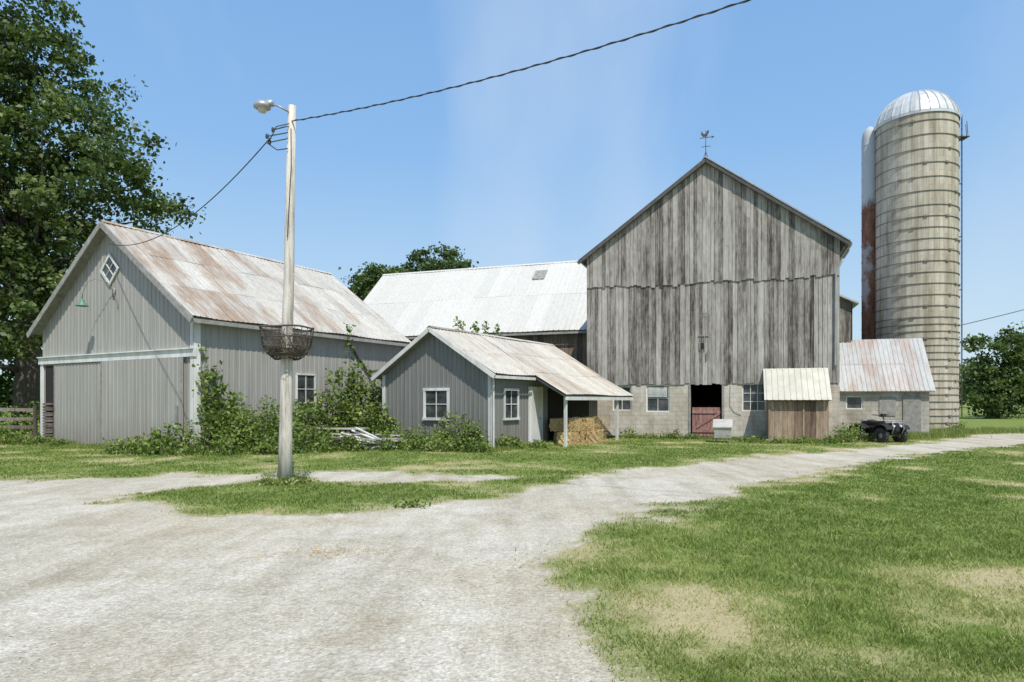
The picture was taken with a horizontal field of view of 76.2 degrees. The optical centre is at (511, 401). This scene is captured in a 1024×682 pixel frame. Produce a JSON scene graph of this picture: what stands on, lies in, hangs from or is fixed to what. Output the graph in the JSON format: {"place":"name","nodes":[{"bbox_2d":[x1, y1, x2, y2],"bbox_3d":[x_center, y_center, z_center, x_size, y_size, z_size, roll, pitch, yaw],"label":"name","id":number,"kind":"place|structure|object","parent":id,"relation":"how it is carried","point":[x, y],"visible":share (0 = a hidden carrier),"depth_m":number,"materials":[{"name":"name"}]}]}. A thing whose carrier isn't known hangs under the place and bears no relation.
{"place":"outdoors","nodes":[
{"label":"outdoors","id":0,"kind":"place"},
{"bbox_2d":[0,432,1023,681],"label":"gravel driveway","id":1,"kind":"structure","parent":0,"point":[134,566],"depth_m":6.20,"materials":[{"name":"grey gravel"}]},
{"bbox_2d":[238,542,437,558],"bbox_3d":[-1.948,1.686,7.396,2.254,0.007,0.826,0,0,0],"label":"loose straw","id":2,"kind":"object","parent":1,"relation":"on","point":[338,550],"visible":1,"depth_m":7.36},
{"bbox_2d":[0,403,1023,681],"bbox_3d":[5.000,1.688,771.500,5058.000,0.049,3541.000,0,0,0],"label":"grass ground","id":3,"kind":"structure","parent":0,"point":[696,611],"depth_m":7.37,"materials":[{"name":"green plant"}]},
{"bbox_2d":[0,406,37,439],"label":"wooden fence","id":4,"kind":"object","parent":3,"relation":"on","point":[34,426],"visible":0.76,"depth_m":26.52,"materials":[{"name":"brown wood"}]},
{"bbox_2d":[0,401,39,434],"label":"hedge","id":5,"kind":"object","parent":3,"relation":"on","point":[25,431],"visible":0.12,"depth_m":31.42,"materials":[{"name":"green plant"}]},
{"bbox_2d":[0,229,42,414],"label":"maple tree","id":6,"kind":"object","parent":3,"relation":"on","point":[6,391],"visible":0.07,"depth_m":40.92,"materials":[{"name":"green plant"}]},
{"bbox_2d":[0,423,73,446],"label":"weed clump","id":7,"kind":"object","parent":3,"relation":"on","point":[41,439],"visible":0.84,"depth_m":24.91,"materials":[{"name":"green plant"}]},
{"bbox_2d":[0,0,205,432],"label":"maple tree","id":8,"kind":"object","parent":3,"relation":"on","point":[32,270],"visible":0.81,"depth_m":33.22,"materials":[{"name":"green plant"}]},
{"bbox_2d":[26,219,410,446],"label":"grey metal barn","id":9,"kind":"structure","parent":3,"relation":"on","point":[124,331],"depth_m":23.87,"materials":[{"name":"metal"}]},
{"bbox_2d":[100,253,119,285],"bbox_3d":[-14.528,-4.750,23.581,1.200,1.200,0.050,0,0,30],"label":"diamond window","id":10,"kind":"structure","parent":9,"relation":"in","point":[109,269],"depth_m":23.58,"materials":[{"name":"white paint"}]},
{"bbox_2d":[55,357,182,444],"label":"sliding doors","id":11,"kind":"structure","parent":9,"relation":"in","point":[139,395],"depth_m":23.17,"materials":[{"name":"grey metal"}]},
{"bbox_2d":[192,344,260,450],"bbox_3d":[-9.355,-0.053,21.726,2.296,3.639,1.718,0,0,-15],"label":"climbing vine","id":12,"kind":"object","parent":9,"relation":"attached to","point":[216,407],"visible":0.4,"depth_m":21.48,"materials":[{"name":"green plant"}]},
{"bbox_2d":[295,373,315,417],"bbox_3d":[-7.971,-0.200,25.286,0.080,1.740,1.030,0,0,30],"label":"side window","id":13,"kind":"structure","parent":9,"relation":"in","point":[305,384],"depth_m":25.25,"materials":[{"name":"white paint"}]},
{"bbox_2d":[89,395,364,456],"bbox_3d":[-9.217,0.783,21.412,7.779,2.050,4.720,0,0,-34],"label":"weed clump","id":14,"kind":"object","parent":3,"relation":"on","point":[267,438],"visible":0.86,"depth_m":20.90,"materials":[{"name":"green plant"}]},
{"bbox_2d":[253,100,314,482],"bbox_3d":[-4.610,-2.129,13.313,1.201,7.862,1.146,0,0,0],"label":"yard light pole","id":15,"kind":"object","parent":3,"relation":"on","point":[285,352],"visible":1,"depth_m":13.19,"materials":[{"name":"wood"}]},
{"bbox_2d":[250,471,319,486],"bbox_3d":[-4.649,1.625,13.256,1.385,0.384,1.464,0,0,-41],"label":"weed clump","id":16,"kind":"object","parent":3,"relation":"on","point":[302,478],"visible":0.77,"depth_m":13.08,"materials":[{"name":"green plant"}]},
{"bbox_2d":[296,322,396,437],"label":"tall weeds","id":17,"kind":"object","parent":3,"relation":"on","point":[373,417],"visible":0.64,"depth_m":24.79,"materials":[{"name":"green plant"}]},
{"bbox_2d":[292,427,409,448],"bbox_3d":[-5.608,1.284,22.856,5.196,0.831,1.991,0,0,0],"label":"scrap lumber pile","id":18,"kind":"object","parent":3,"relation":"on","point":[351,431],"visible":0.39,"depth_m":22.39,"materials":[{"name":"grey wood"}]},
{"bbox_2d":[338,262,407,300],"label":"background tree","id":19,"kind":"object","parent":3,"relation":"on","point":[365,280],"visible":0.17,"depth_m":63.89,"materials":[{"name":"green plant"}]},
{"bbox_2d":[394,496,430,508],"bbox_3d":[-1.581,1.645,10.413,0.561,0.277,0.537,0,0,-45],"label":"uprooted weed","id":20,"kind":"object","parent":3,"relation":"on","point":[410,504],"visible":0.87,"depth_m":10.38,"materials":[{"name":"green plant"}]},
{"bbox_2d":[361,241,478,291],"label":"background tree","id":21,"kind":"object","parent":3,"relation":"on","point":[427,263],"visible":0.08,"depth_m":64.93,"materials":[{"name":"green plant"}]},
{"bbox_2d":[340,412,557,452],"bbox_3d":[-2.080,1.088,22.586,7.487,1.480,3.416,0,0,0],"label":"weed clump","id":22,"kind":"object","parent":3,"relation":"on","point":[473,439],"visible":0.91,"depth_m":21.94,"materials":[{"name":"green plant"}]},
{"bbox_2d":[363,260,586,367],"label":"white roofed barn","id":23,"kind":"structure","parent":3,"relation":"on","point":[546,302],"depth_m":40.67,"materials":[{"name":"metal"}]},
{"bbox_2d":[452,316,502,335],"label":"sumac saplings","id":24,"kind":"object","parent":3,"relation":"on","point":[476,328],"visible":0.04,"depth_m":31.85,"materials":[{"name":"green plant"}]},
{"bbox_2d":[370,325,633,448],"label":"grey shed with porch","id":25,"kind":"structure","parent":3,"relation":"on","point":[499,386],"depth_m":24.27,"materials":[{"name":"metal"}]},
{"bbox_2d":[422,388,449,420],"bbox_3d":[-2.762,0.110,23.732,1.240,1.180,0.080,0,0,32],"label":"front window","id":26,"kind":"structure","parent":25,"relation":"in","point":[436,401],"depth_m":23.74,"materials":[{"name":"white paint"}]},
{"bbox_2d":[503,388,519,419],"bbox_3d":[-0.009,0.110,23.513,0.080,1.140,1.030,0,0,32],"label":"side window","id":27,"kind":"structure","parent":25,"relation":"in","point":[510,395],"depth_m":23.50,"materials":[{"name":"white paint"}]},
{"bbox_2d":[528,386,542,442],"bbox_3d":[0.934,0.550,24.975,0.100,2.200,1.050,0,0,32],"label":"white door","id":28,"kind":"structure","parent":25,"relation":"in","point":[535,394],"depth_m":24.90,"materials":[{"name":"paint"}]},
{"bbox_2d":[0,357,1019,406],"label":"distant tree line","id":29,"kind":"object","parent":3,"relation":"on","point":[964,399],"visible":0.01,"depth_m":164.46,"materials":[{"name":"green plant"}]},
{"bbox_2d":[0,424,1023,457],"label":"unmown grass","id":30,"kind":"structure","parent":3,"relation":"on","point":[947,432],"depth_m":27.74,"materials":[{"name":"green plant"}]},
{"bbox_2d":[549,415,620,446],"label":"straw bales","id":31,"kind":"object","parent":3,"relation":"on","point":[581,431],"visible":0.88,"depth_m":25.47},
{"bbox_2d":[577,130,858,437],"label":"weathered timber barn","id":32,"kind":"structure","parent":3,"relation":"on","point":[713,289],"depth_m":29.17,"materials":[{"name":"wood"}]},
{"bbox_2d":[613,386,630,410],"bbox_3d":[5.151,-0.125,30.544,0.910,1.150,0.090,0,0,19],"label":"block window","id":33,"kind":"structure","parent":32,"relation":"in","point":[624,405],"depth_m":30.53,"materials":[{"name":"white paint"}]},
{"bbox_2d":[646,385,668,411],"bbox_3d":[6.702,-0.125,30.010,1.090,1.250,0.090,0,0,19],"label":"block window","id":34,"kind":"structure","parent":32,"relation":"in","point":[653,404],"depth_m":30.03,"materials":[{"name":"white paint"}]},
{"bbox_2d":[692,407,719,435],"bbox_3d":[8.720,0.930,29.340,1.217,1.300,0.080,0,0,19],"label":"dutch door","id":35,"kind":"structure","parent":32,"relation":"in","point":[699,420],"depth_m":29.37,"materials":[{"name":"wood"}]},
{"bbox_2d":[742,383,765,410],"bbox_3d":[10.620,-0.165,28.659,1.040,1.230,0.090,0,0,19],"label":"block window","id":36,"kind":"structure","parent":32,"relation":"in","point":[752,394],"depth_m":28.70,"materials":[{"name":"grey glass"}]},
{"bbox_2d":[713,419,732,442],"bbox_3d":[8.547,1.220,26.491,0.760,0.960,0.700,0,0,19],"label":"calf feeder","id":37,"kind":"object","parent":3,"relation":"on","point":[722,428],"visible":0.9,"depth_m":26.26,"materials":[{"name":"white plastic"}]},
{"bbox_2d":[609,419,967,444],"bbox_3d":[15.431,1.312,29.854,21.185,0.972,7.556,0,0,-19],"label":"weed clump","id":38,"kind":"object","parent":3,"relation":"on","point":[835,439],"visible":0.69,"depth_m":26.55,"materials":[{"name":"green plant"}]},
{"bbox_2d":[763,367,831,440],"bbox_3d":[11.932,0.140,27.370,2.580,3.120,1.356,0,0,19],"label":"wooden lean to","id":39,"kind":"object","parent":3,"relation":"on","point":[810,388],"visible":0.84,"depth_m":27.10,"materials":[{"name":"beige metal"}]},
{"bbox_2d":[849,414,909,442],"bbox_3d":[15.153,1.120,26.987,1.180,1.201,2.053,0,0,-15],"label":"quad bike","id":40,"kind":"object","parent":3,"relation":"on","point":[880,431],"visible":0.82,"depth_m":26.38,"materials":[{"name":"rubber"}]},
{"bbox_2d":[840,392,928,433],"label":"block walls","id":41,"kind":"structure","parent":3,"relation":"on","point":[870,406],"depth_m":31.66,"materials":[{"name":"grey concrete"}]},
{"bbox_2d":[846,396,862,408],"bbox_3d":[16.776,0.075,32.015,0.790,0.650,0.090,0,0,19],"label":"window","id":42,"kind":"structure","parent":41,"relation":"attached to","point":[854,402],"depth_m":32.03,"materials":[{"name":"grey glass"}]},
{"bbox_2d":[839,338,935,391],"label":"roof","id":43,"kind":"structure","parent":41,"relation":"on","point":[885,365],"depth_m":32.25,"materials":[{"name":"white paint"}]},
{"bbox_2d":[879,396,920,432],"bbox_3d":[18.593,0.725,31.304,1.750,1.950,0.050,0,0,19],"label":"boarded door","id":44,"kind":"structure","parent":41,"relation":"attached to","point":[911,412],"depth_m":31.16,"materials":[{"name":"grey wood"}]},
{"bbox_2d":[861,89,969,429],"bbox_3d":[23.500,-8.080,38.000,4.369,19.560,4.369,0,0,-15],"label":"concrete stave silo","id":45,"kind":"object","parent":3,"relation":"on","point":[910,218],"visible":0.82,"depth_m":36.34,"materials":[{"name":"concrete"}]},
{"bbox_2d":[959,322,1023,418],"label":"tree","id":46,"kind":"object","parent":3,"relation":"on","point":[1002,380],"visible":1,"depth_m":61.17,"materials":[{"name":"green plant"}]},
{"bbox_2d":[1008,321,1023,408],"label":"tree","id":47,"kind":"object","parent":3,"relation":"on","point":[1021,400],"visible":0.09,"depth_m":66.35,"materials":[{"name":"green plant"}]},
{"bbox_3d":[60.000,-7.900,34.000,1.800,19.400,0.500,0,0,0],"label":"utility pole","id":48,"kind":"object","parent":3,"relation":"on","visible":0},
{"bbox_2d":[108,0,1023,324],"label":"power line","id":49,"kind":"object","parent":48,"relation":"attached to","point":[488,78],"visible":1,"depth_m":10.88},
{"bbox_2d":[0,0,1023,379],"label":"sky","id":50,"kind":"structure","parent":0,"point":[543,163],"materials":[{"name":"blue"}]}
]}

